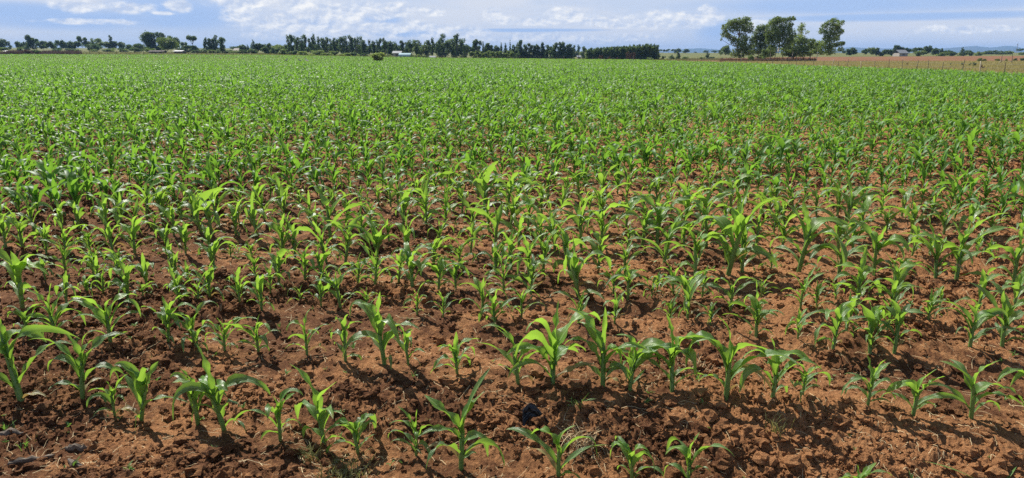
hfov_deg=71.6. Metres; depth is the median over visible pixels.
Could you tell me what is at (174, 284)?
maize plant
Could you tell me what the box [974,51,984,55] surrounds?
bush
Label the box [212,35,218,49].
tree
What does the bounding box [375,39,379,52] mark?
tree
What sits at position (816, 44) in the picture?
tree
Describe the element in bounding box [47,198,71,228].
maize plant
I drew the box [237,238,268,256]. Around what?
maize plant
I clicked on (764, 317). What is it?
maize plant
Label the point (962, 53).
conifer tree
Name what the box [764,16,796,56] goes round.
eucalyptus tree
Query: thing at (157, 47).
tree
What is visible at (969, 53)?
bush
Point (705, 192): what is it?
maize plant
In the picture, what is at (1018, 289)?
maize plant
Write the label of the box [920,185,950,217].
maize plant
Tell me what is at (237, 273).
maize plant
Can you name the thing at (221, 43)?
eucalyptus tree
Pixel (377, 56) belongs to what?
bush
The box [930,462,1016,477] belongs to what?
grass plant
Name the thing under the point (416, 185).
maize plant
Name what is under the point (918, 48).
eucalyptus tree
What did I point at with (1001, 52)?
bush
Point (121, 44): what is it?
tree
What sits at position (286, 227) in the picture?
maize plant
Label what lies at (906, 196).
maize plant
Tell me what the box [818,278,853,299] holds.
maize plant
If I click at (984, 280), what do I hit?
maize plant
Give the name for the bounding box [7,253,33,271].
maize plant
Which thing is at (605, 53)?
tree
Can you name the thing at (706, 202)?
maize plant
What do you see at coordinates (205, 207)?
maize plant
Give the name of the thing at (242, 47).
tree
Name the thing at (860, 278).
maize plant
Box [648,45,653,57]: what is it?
tree
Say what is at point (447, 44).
tree
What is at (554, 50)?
tree
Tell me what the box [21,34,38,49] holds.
eucalyptus tree
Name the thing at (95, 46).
bush
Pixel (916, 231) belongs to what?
maize plant
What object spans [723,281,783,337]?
maize plant
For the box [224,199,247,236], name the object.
maize plant
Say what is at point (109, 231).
maize plant
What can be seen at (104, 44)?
tree
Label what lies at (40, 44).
tree
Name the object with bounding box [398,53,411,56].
greenhouse
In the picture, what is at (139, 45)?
tree
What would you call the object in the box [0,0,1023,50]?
sky
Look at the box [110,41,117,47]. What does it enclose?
tree
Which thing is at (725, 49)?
tree
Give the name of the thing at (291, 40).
eucalyptus tree
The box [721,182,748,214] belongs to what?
maize plant
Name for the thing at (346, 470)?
grass tuft
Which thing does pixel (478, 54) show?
tree
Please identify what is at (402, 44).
eucalyptus tree
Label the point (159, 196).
maize plant
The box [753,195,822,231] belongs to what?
maize plant
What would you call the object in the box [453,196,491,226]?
maize plant
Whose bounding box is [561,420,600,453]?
grass tuft
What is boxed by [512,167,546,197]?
maize plant
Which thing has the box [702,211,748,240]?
maize plant
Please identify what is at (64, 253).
maize plant
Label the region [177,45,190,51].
bush
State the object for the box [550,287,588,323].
maize plant
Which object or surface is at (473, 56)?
wire fence
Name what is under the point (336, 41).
eucalyptus tree
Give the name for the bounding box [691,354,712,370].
grass tuft
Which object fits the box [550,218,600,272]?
maize plant
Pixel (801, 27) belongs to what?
eucalyptus tree
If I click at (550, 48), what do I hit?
tree
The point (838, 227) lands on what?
maize plant
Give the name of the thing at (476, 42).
eucalyptus tree
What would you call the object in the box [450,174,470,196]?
maize plant
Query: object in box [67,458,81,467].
stone
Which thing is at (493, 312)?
maize plant
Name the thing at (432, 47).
eucalyptus tree
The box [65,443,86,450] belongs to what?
rotten stalk
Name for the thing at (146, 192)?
maize plant
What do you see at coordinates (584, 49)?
tree
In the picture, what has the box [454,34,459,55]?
eucalyptus tree
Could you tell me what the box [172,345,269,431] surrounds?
maize plant
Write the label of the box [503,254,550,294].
maize plant
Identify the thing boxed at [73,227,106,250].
maize plant
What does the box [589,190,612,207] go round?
maize plant
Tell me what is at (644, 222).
maize plant
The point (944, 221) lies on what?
maize plant
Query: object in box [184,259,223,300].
maize plant
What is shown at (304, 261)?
maize plant
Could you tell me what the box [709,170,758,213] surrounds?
maize plant
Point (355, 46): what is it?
eucalyptus tree
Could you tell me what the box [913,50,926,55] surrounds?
bush
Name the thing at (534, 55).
tree
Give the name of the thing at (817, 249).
maize plant
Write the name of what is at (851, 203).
maize plant
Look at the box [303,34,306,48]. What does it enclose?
eucalyptus tree
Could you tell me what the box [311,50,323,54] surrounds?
bush
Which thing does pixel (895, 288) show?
maize plant
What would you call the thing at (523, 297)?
maize plant
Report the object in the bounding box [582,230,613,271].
maize plant
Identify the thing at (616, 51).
tree
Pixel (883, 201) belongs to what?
maize plant
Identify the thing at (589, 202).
maize plant
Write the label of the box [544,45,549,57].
tree
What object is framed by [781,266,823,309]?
maize plant
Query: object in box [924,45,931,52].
tree
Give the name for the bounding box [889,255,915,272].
maize plant
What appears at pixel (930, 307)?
maize plant
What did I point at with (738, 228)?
maize plant
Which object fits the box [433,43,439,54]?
tree
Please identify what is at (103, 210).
maize plant
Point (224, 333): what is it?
maize plant
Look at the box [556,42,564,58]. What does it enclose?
tree
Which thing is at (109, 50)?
bush
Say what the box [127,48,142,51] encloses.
bush
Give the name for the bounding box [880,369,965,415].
maize plant
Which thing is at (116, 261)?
maize plant
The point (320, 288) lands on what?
maize plant
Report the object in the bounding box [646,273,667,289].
maize plant
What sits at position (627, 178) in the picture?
maize plant
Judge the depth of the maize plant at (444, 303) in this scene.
4.41 m
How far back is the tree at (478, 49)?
299.21 m
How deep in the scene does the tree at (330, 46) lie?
279.80 m
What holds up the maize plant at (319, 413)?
on the ground at (468, 323)
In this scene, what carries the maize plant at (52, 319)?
on the ground at (468, 323)
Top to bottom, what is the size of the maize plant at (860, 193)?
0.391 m
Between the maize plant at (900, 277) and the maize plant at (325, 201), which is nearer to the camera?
the maize plant at (900, 277)
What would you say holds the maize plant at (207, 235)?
on the ground at (468, 323)
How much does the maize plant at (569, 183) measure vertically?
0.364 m
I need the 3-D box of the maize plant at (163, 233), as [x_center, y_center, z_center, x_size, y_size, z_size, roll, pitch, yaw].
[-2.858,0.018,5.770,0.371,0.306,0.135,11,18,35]
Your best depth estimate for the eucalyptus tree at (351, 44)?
288.85 m
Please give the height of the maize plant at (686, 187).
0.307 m
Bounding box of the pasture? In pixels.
[0,47,1023,58]
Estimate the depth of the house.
320.25 m
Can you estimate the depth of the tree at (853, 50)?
318.52 m
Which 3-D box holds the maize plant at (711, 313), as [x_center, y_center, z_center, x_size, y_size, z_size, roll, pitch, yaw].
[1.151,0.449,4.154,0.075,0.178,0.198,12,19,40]
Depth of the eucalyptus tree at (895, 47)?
347.24 m
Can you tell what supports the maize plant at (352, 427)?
on the ground at (468, 323)
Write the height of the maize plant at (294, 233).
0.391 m
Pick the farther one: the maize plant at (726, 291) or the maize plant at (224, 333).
the maize plant at (726, 291)
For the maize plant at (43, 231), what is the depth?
5.81 m
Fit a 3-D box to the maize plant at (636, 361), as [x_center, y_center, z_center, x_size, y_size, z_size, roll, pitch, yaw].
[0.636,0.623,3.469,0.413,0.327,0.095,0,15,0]
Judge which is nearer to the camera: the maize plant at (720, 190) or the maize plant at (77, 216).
the maize plant at (77, 216)
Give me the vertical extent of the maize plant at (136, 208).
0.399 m
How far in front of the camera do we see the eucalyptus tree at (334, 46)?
284.29 m
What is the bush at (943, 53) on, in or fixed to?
on the pasture
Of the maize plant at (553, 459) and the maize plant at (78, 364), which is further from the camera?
the maize plant at (78, 364)
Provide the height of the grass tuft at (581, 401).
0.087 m
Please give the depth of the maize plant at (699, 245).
5.17 m
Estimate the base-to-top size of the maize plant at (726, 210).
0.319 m
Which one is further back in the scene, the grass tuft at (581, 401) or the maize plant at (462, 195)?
the maize plant at (462, 195)
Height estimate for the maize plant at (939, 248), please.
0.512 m
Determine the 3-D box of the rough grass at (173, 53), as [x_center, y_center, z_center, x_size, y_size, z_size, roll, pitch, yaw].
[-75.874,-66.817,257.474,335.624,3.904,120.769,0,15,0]
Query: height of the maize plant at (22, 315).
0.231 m
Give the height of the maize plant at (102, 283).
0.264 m
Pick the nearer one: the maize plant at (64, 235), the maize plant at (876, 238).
the maize plant at (876, 238)
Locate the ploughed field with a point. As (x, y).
(939, 58)
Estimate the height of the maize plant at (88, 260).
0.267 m
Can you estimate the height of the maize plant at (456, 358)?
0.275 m
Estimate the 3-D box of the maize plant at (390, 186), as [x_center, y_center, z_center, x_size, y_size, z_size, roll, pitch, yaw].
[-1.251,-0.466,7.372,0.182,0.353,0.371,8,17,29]
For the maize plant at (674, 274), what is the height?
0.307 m
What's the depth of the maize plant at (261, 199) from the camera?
6.84 m
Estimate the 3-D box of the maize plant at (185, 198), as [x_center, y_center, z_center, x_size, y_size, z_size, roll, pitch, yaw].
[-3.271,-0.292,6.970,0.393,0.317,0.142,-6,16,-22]
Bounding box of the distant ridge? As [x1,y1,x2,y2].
[659,48,818,52]
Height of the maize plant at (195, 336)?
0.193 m
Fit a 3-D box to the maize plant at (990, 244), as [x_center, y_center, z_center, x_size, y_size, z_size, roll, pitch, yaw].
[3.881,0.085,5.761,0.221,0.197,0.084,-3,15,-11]
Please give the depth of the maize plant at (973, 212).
6.35 m
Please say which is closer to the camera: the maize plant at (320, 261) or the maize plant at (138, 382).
the maize plant at (138, 382)
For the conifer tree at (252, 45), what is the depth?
288.97 m
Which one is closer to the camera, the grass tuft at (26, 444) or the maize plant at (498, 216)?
the grass tuft at (26, 444)
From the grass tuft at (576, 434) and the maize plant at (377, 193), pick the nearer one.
the grass tuft at (576, 434)
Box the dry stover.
[0,49,81,54]
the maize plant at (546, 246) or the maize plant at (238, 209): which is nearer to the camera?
the maize plant at (546, 246)
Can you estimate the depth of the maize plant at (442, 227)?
6.08 m
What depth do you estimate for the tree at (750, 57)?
145.03 m
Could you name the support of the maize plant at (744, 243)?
on the ground at (468, 323)
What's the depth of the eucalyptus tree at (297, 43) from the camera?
279.51 m
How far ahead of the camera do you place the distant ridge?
6715.10 m
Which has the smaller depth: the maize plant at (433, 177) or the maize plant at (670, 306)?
the maize plant at (670, 306)
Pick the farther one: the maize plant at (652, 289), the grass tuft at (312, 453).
the maize plant at (652, 289)
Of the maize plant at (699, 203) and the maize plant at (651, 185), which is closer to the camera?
the maize plant at (699, 203)
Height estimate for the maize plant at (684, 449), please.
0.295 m
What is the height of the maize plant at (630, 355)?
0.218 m
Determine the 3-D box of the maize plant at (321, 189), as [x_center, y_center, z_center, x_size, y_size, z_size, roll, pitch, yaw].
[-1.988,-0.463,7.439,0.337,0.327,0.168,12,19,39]
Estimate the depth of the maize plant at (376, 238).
5.55 m
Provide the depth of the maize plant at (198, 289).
4.64 m
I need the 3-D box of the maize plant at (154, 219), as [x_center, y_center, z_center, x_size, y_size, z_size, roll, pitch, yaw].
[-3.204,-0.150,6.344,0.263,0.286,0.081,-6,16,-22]
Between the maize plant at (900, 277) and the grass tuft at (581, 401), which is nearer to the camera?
the grass tuft at (581, 401)
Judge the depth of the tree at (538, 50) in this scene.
255.55 m
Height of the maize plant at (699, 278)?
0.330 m
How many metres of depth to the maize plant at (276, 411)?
3.15 m
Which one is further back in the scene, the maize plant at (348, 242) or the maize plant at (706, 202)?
the maize plant at (706, 202)
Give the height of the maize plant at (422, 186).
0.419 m
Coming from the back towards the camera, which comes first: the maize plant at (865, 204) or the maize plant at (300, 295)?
the maize plant at (865, 204)
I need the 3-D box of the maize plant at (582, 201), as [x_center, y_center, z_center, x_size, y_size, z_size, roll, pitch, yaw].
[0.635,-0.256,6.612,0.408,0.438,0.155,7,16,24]
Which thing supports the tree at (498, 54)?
on the ground at (468, 323)
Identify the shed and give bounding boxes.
[147,50,167,52]
[174,50,186,53]
[392,51,402,56]
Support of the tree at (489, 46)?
on the ground at (468, 323)
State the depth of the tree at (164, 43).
287.93 m
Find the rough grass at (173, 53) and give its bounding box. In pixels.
[2,50,719,60]
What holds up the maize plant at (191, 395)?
on the ground at (468, 323)
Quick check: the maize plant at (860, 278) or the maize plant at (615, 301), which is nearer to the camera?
the maize plant at (615, 301)
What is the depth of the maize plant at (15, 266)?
4.51 m
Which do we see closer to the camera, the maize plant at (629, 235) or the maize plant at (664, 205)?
the maize plant at (629, 235)
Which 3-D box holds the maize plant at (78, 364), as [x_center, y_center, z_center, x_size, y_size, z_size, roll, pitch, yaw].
[-2.168,0.640,3.580,0.428,0.398,0.117,-5,15,-18]
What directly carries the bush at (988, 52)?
on the pasture
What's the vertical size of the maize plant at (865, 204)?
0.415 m
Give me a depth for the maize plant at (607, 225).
5.95 m
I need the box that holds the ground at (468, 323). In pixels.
[0,55,1023,477]
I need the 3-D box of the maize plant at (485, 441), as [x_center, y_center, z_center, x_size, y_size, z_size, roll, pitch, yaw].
[-0.216,0.799,2.958,0.349,0.484,0.192,-2,15,-8]
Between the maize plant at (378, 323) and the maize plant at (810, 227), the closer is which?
the maize plant at (378, 323)
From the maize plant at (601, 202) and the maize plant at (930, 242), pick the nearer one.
the maize plant at (930, 242)
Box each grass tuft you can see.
[2,420,15,430]
[16,436,36,450]
[294,440,321,462]
[313,447,377,477]
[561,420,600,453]
[570,395,594,408]
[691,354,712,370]
[765,407,794,436]
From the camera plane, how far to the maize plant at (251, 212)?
6.23 m
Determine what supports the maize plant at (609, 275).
on the ground at (468, 323)
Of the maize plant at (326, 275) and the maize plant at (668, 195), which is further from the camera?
the maize plant at (668, 195)
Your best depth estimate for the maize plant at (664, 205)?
6.52 m
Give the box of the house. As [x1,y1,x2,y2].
[892,50,907,55]
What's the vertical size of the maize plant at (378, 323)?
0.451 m
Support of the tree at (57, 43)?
on the ground at (468, 323)
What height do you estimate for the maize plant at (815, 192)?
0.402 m
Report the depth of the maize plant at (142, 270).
5.00 m
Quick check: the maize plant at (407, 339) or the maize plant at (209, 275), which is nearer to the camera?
the maize plant at (407, 339)
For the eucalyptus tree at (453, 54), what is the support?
on the pasture
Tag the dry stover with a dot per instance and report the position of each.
(69, 52)
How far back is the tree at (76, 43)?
384.90 m
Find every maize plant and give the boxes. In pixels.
[0,209,20,247]
[0,249,48,308]
[0,319,79,401]
[1,205,49,249]
[3,189,52,229]
[4,304,47,335]
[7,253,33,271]
[20,284,91,334]
[33,331,124,398]
[34,223,58,252]
[38,257,54,279]
[39,238,84,271]
[41,218,88,250]
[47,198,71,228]
[54,270,75,302]
[59,201,88,230]
[70,247,94,274]
[72,293,144,342]
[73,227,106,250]
[77,275,97,296]
[78,243,107,275]
[78,265,115,293]
[79,252,104,283]
[81,191,122,231]
[82,212,141,250]
[86,374,129,416]
[99,192,142,220]
[100,255,121,274]
[103,248,132,268]
[104,251,135,278]
[108,250,140,298]
[110,176,180,220]
[110,361,189,431]
[112,215,160,253]
[113,196,150,230]
[128,252,157,287]
[130,280,154,295]
[140,208,165,231]
[141,293,197,342]
[148,200,182,234]
[150,185,177,219]
[152,223,179,253]
[154,300,217,351]
[159,194,200,220]
[160,258,180,279]
[162,238,178,267]
[162,268,196,300]
[165,249,182,276]
[169,272,189,290]
[170,369,226,425]
[171,222,198,253]
[171,270,217,298]
[172,184,210,218]
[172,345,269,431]
[177,188,220,232]
[179,259,198,282]
[184,194,242,233]
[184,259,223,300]
[185,328,207,351]
[190,183,234,218]
[194,237,236,271]
[198,224,236,253]
[202,316,256,350]
[219,239,241,256]
[222,316,280,351]
[223,192,255,221]
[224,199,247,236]
[224,275,250,302]
[228,267,256,294]
[230,185,248,207]
[233,388,302,440]
[235,182,270,211]
[235,183,290,219]
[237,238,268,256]
[238,253,265,276]
[240,275,274,310]
[243,191,275,235]
[246,214,305,257]
[255,261,284,293]
[259,173,294,208]
[264,244,300,282]
[267,185,299,219]
[269,211,303,238]
[278,216,308,257]
[284,241,324,279]
[286,183,310,203]
[286,309,329,354]
[287,285,311,300]
[290,364,344,443]
[292,190,323,221]
[293,221,345,262]
[298,200,325,234]
[299,242,341,277]
[305,186,368,237]
[309,275,342,305]
[310,180,336,204]
[313,267,358,308]
[319,184,345,210]
[319,269,333,289]
[321,413,376,453]
[325,215,372,262]
[330,314,361,361]
[333,194,359,223]
[335,205,384,239]
[337,255,381,282]
[343,292,419,367]
[344,216,397,263]
[349,186,368,206]
[349,287,382,303]
[350,241,405,284]
[358,199,381,221]
[367,184,385,203]
[368,263,390,281]
[374,175,396,206]
[376,219,400,241]
[382,179,411,207]
[382,248,423,282]
[388,406,431,460]
[391,211,434,264]
[392,181,423,224]
[393,323,424,364]
[396,175,453,223]
[397,242,435,286]
[403,283,426,314]
[408,173,440,208]
[410,174,426,197]
[417,161,459,197]
[417,177,460,206]
[417,236,458,264]
[418,368,504,470]
[420,253,469,289]
[423,188,470,223]
[423,218,453,244]
[428,291,456,317]
[431,332,478,373]
[433,257,473,288]
[435,161,463,197]
[435,237,481,267]
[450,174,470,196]
[450,178,474,212]
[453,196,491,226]
[455,220,488,252]
[456,159,510,215]
[459,277,506,312]
[461,161,505,199]
[467,202,506,242]
[470,197,508,231]
[471,239,513,273]
[478,289,520,323]
[482,324,557,384]
[483,172,510,200]
[484,252,528,293]
[485,172,532,215]
[485,188,535,228]
[493,213,542,246]
[493,227,532,269]
[495,179,540,209]
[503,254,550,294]
[504,172,536,199]
[506,194,559,226]
[506,284,545,317]
[506,300,600,384]
[507,425,604,477]
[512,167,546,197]
[512,232,556,283]
[519,204,558,247]
[520,181,550,213]
[524,228,570,273]
[528,171,566,199]
[529,202,584,250]
[540,205,567,224]
[548,172,587,197]
[548,193,604,247]
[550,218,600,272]
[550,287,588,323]
[554,184,575,212]
[557,229,610,299]
[561,189,598,222]
[564,173,592,199]
[564,308,646,388]
[579,191,603,209]
[581,180,634,228]
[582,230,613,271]
[586,201,629,244]
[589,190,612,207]
[591,163,622,198]
[595,266,629,293]
[600,290,625,323]
[602,334,685,390]
[605,265,648,299]
[608,238,647,275]
[610,193,649,228]
[610,436,663,477]
[612,347,646,376]
[614,165,642,201]
[615,219,644,247]
[617,207,672,245]
[623,207,697,264]
[627,195,681,247]
[628,188,656,212]
[633,175,669,198]
[636,202,654,221]
[637,314,703,392]
[641,176,668,199]
[642,198,676,226]
[643,280,664,297]
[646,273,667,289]
[653,259,690,294]
[654,290,680,317]
[655,186,679,213]
[660,268,715,308]
[661,227,731,276]
[664,432,733,477]
[665,182,718,226]
[668,273,707,319]
[670,193,732,250]
[670,211,701,247]
[673,179,705,212]
[673,182,697,203]
[677,190,734,229]
[680,314,799,400]
[683,182,715,213]
[689,185,783,275]
[690,266,717,297]
[692,165,730,202]
[695,301,720,325]
[699,276,762,310]
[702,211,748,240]
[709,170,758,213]
[712,200,734,216]
[717,209,767,272]
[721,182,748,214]
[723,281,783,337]
[739,338,822,397]
[745,305,775,321]
[746,184,775,208]
[747,274,780,297]
[749,199,778,243]
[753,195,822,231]
[755,178,782,212]
[758,251,782,268]
[763,196,789,232]
[764,213,802,244]
[767,198,849,272]
[768,186,812,213]
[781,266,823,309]
[785,308,816,338]
[793,364,830,401]
[798,301,859,349]
[800,280,835,309]
[803,182,838,216]
[809,168,884,234]
[809,232,872,273]
[811,215,875,251]
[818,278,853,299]
[821,173,869,214]
[829,204,881,252]
[833,245,881,300]
[840,462,891,477]
[841,351,895,405]
[842,299,925,353]
[845,291,875,329]
[847,183,883,214]
[849,195,886,230]
[849,219,908,275]
[853,301,907,353]
[863,251,930,302]
[863,312,893,330]
[868,206,902,233]
[869,193,901,214]
[869,280,922,307]
[876,295,907,329]
[878,202,930,234]
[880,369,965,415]
[889,186,923,216]
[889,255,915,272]
[896,224,932,255]
[901,219,972,278]
[909,213,1016,281]
[915,234,941,255]
[919,202,974,234]
[919,285,947,319]
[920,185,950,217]
[929,359,1023,418]
[932,300,1021,346]
[935,287,949,308]
[950,269,1009,310]
[958,202,989,233]
[969,280,1023,346]
[970,302,980,314]
[975,227,984,256]
[977,210,1006,234]
[982,237,998,254]
[985,230,1023,285]
[994,268,1023,310]
[997,367,1023,404]
[1005,226,1023,249]
[1016,214,1023,234]
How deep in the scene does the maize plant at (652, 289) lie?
4.69 m
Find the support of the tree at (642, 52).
on the pasture
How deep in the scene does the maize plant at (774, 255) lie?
5.23 m
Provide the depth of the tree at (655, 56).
234.71 m
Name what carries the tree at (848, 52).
on the pasture
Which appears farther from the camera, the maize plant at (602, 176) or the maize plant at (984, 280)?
the maize plant at (602, 176)
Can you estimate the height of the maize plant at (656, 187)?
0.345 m
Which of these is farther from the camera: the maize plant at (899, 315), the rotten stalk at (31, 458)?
the maize plant at (899, 315)
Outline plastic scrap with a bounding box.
[522,403,548,425]
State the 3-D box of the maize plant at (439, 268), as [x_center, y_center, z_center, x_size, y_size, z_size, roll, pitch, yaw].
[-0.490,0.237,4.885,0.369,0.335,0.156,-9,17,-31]
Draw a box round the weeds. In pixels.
[0,128,1023,477]
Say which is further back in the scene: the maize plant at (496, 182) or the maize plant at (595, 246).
the maize plant at (496, 182)
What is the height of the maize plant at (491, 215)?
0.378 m
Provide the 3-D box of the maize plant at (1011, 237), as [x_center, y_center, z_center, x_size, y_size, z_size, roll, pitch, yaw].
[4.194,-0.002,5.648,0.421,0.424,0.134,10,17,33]
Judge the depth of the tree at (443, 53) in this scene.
288.75 m
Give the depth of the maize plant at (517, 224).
6.08 m
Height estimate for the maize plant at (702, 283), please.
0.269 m
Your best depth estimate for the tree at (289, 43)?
279.46 m
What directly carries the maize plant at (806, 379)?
on the ground at (468, 323)
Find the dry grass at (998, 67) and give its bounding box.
[694,60,1023,73]
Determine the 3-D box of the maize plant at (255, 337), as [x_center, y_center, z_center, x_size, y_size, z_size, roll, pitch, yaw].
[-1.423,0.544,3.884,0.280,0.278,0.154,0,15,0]
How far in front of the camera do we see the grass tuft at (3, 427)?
3.27 m
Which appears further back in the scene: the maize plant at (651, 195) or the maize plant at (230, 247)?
the maize plant at (651, 195)
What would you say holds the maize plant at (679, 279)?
on the ground at (468, 323)
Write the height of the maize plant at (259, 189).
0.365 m
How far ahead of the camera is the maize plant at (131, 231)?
5.82 m
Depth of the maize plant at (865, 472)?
2.78 m
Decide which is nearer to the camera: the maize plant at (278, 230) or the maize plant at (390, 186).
the maize plant at (278, 230)
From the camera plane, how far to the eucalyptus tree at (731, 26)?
153.14 m
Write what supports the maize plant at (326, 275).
on the ground at (468, 323)
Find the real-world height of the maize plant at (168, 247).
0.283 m
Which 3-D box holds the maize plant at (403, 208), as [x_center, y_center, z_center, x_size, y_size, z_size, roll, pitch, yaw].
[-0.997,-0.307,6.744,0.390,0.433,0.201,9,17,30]
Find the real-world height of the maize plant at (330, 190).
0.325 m
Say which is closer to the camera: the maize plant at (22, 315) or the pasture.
the maize plant at (22, 315)
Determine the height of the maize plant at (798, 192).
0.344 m
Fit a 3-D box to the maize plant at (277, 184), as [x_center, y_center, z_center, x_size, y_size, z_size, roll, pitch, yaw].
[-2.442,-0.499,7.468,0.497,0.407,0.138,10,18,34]
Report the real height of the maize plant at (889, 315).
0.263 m
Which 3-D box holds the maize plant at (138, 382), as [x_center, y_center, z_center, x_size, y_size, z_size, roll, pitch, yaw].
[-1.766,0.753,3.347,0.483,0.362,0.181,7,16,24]
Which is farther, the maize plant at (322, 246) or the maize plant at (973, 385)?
the maize plant at (322, 246)
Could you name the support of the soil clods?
on the ground at (468, 323)
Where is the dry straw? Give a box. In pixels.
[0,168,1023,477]
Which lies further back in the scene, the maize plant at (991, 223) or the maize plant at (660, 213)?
the maize plant at (991, 223)
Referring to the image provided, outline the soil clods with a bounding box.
[0,136,1023,477]
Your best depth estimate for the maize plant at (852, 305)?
4.04 m
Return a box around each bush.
[85,43,103,50]
[101,48,114,51]
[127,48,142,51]
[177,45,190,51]
[185,45,199,51]
[261,47,271,53]
[278,49,286,53]
[297,51,307,54]
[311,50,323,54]
[370,52,384,60]
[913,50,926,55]
[936,52,949,55]
[965,50,974,55]
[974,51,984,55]
[984,50,995,54]
[993,50,1006,54]
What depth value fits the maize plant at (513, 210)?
6.60 m
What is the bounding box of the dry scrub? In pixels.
[719,56,815,61]
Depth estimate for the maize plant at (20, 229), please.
5.85 m
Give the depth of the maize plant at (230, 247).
5.74 m
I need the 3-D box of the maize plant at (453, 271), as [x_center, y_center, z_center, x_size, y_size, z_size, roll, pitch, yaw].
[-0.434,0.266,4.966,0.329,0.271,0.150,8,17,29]
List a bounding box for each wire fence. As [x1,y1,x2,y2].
[81,50,251,54]
[363,54,633,59]
[689,57,1013,72]
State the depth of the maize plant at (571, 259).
4.80 m
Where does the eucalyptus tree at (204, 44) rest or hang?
on the ground at (468, 323)
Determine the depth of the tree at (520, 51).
255.34 m
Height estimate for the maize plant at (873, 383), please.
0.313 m
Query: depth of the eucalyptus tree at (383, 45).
289.01 m
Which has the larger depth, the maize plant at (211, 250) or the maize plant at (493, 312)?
the maize plant at (211, 250)
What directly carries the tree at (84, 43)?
on the ground at (468, 323)
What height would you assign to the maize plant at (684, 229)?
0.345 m
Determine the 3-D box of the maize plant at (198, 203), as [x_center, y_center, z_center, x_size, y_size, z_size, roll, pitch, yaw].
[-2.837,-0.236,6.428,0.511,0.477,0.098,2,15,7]
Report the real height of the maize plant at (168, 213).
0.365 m
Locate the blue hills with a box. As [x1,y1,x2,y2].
[836,46,1023,52]
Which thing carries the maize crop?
on the ground at (468, 323)
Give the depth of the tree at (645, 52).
234.72 m
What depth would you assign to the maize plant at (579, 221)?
6.00 m
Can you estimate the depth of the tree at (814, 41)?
154.04 m
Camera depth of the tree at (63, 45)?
384.88 m
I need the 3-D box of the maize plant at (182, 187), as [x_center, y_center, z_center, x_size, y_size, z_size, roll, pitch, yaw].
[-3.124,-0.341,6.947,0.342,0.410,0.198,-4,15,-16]
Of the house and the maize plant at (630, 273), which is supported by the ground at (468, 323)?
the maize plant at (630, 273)
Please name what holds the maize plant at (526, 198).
on the ground at (468, 323)
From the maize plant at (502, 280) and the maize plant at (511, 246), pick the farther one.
the maize plant at (511, 246)
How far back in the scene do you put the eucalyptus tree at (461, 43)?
284.27 m
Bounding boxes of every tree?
[0,38,6,46]
[14,40,23,48]
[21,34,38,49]
[35,40,43,48]
[44,41,56,48]
[54,39,63,46]
[60,42,70,48]
[67,40,73,48]
[72,41,82,48]
[76,36,86,46]
[81,41,90,47]
[98,41,109,47]
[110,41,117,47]
[116,41,125,48]
[131,43,150,49]
[139,30,152,50]
[147,32,157,49]
[155,32,160,49]
[155,37,179,50]
[186,35,196,46]
[203,37,207,49]
[206,38,211,49]
[209,39,214,49]
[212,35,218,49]
[217,37,226,52]
[239,44,246,49]
[250,39,258,52]
[254,43,260,50]
[285,35,291,52]
[287,34,294,50]
[294,37,300,50]
[298,35,304,50]
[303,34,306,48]
[305,38,312,52]
[310,36,315,49]
[315,36,322,49]
[320,37,326,52]
[325,37,328,52]
[327,38,332,53]
[332,37,337,50]
[332,38,338,50]
[337,37,345,53]
[341,36,351,53]
[347,35,353,52]
[352,38,360,52]
[356,36,361,53]
[360,39,367,53]
[367,39,371,53]
[371,41,375,53]
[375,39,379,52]
[381,37,386,54]
[382,40,388,51]
[387,41,393,54]
[399,40,405,52]
[404,40,412,52]
[406,42,414,52]
[412,39,419,54]
[419,41,427,54]
[424,40,430,55]
[430,38,433,55]
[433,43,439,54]
[435,40,443,56]
[437,33,449,57]
[442,40,452,52]
[446,39,457,56]
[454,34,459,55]
[457,39,463,56]
[459,38,467,57]
[462,44,469,54]
[471,45,480,51]
[472,39,481,48]
[475,51,480,57]
[485,43,492,51]
[493,45,499,52]
[495,51,501,56]
[516,40,523,58]
[523,44,528,57]
[524,43,533,57]
[531,45,537,58]
[534,44,542,58]
[539,42,545,58]
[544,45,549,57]
[548,44,554,58]
[550,42,559,58]
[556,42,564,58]
[560,41,567,58]
[566,44,569,58]
[568,44,574,58]
[579,46,586,58]
[584,50,589,58]
[603,48,607,58]
[615,47,619,57]
[619,47,623,58]
[640,46,644,58]
[642,45,646,59]
[646,46,650,59]
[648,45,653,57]
[652,45,658,59]
[720,16,755,59]
[720,45,730,54]
[746,24,770,58]
[748,54,753,60]
[761,49,770,58]
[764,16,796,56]
[784,16,796,51]
[785,34,809,56]
[797,23,809,45]
[806,38,816,55]
[811,40,824,55]
[816,18,845,55]
[845,49,852,55]
[850,47,856,53]
[867,47,876,54]
[891,45,899,55]
[913,47,923,50]
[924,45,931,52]
[930,47,940,54]
[957,47,967,55]
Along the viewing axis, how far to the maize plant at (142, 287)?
4.80 m
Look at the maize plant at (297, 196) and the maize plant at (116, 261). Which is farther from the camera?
the maize plant at (297, 196)
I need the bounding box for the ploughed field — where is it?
[698,56,1023,61]
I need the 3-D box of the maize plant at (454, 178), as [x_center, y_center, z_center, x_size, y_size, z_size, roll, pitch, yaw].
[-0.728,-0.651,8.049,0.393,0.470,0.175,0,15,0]
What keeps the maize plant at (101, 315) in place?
on the ground at (468, 323)
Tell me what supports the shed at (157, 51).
on the pasture
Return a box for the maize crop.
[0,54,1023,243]
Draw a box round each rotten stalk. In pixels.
[0,427,23,435]
[7,454,54,464]
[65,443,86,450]
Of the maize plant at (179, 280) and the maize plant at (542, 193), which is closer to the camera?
the maize plant at (179, 280)

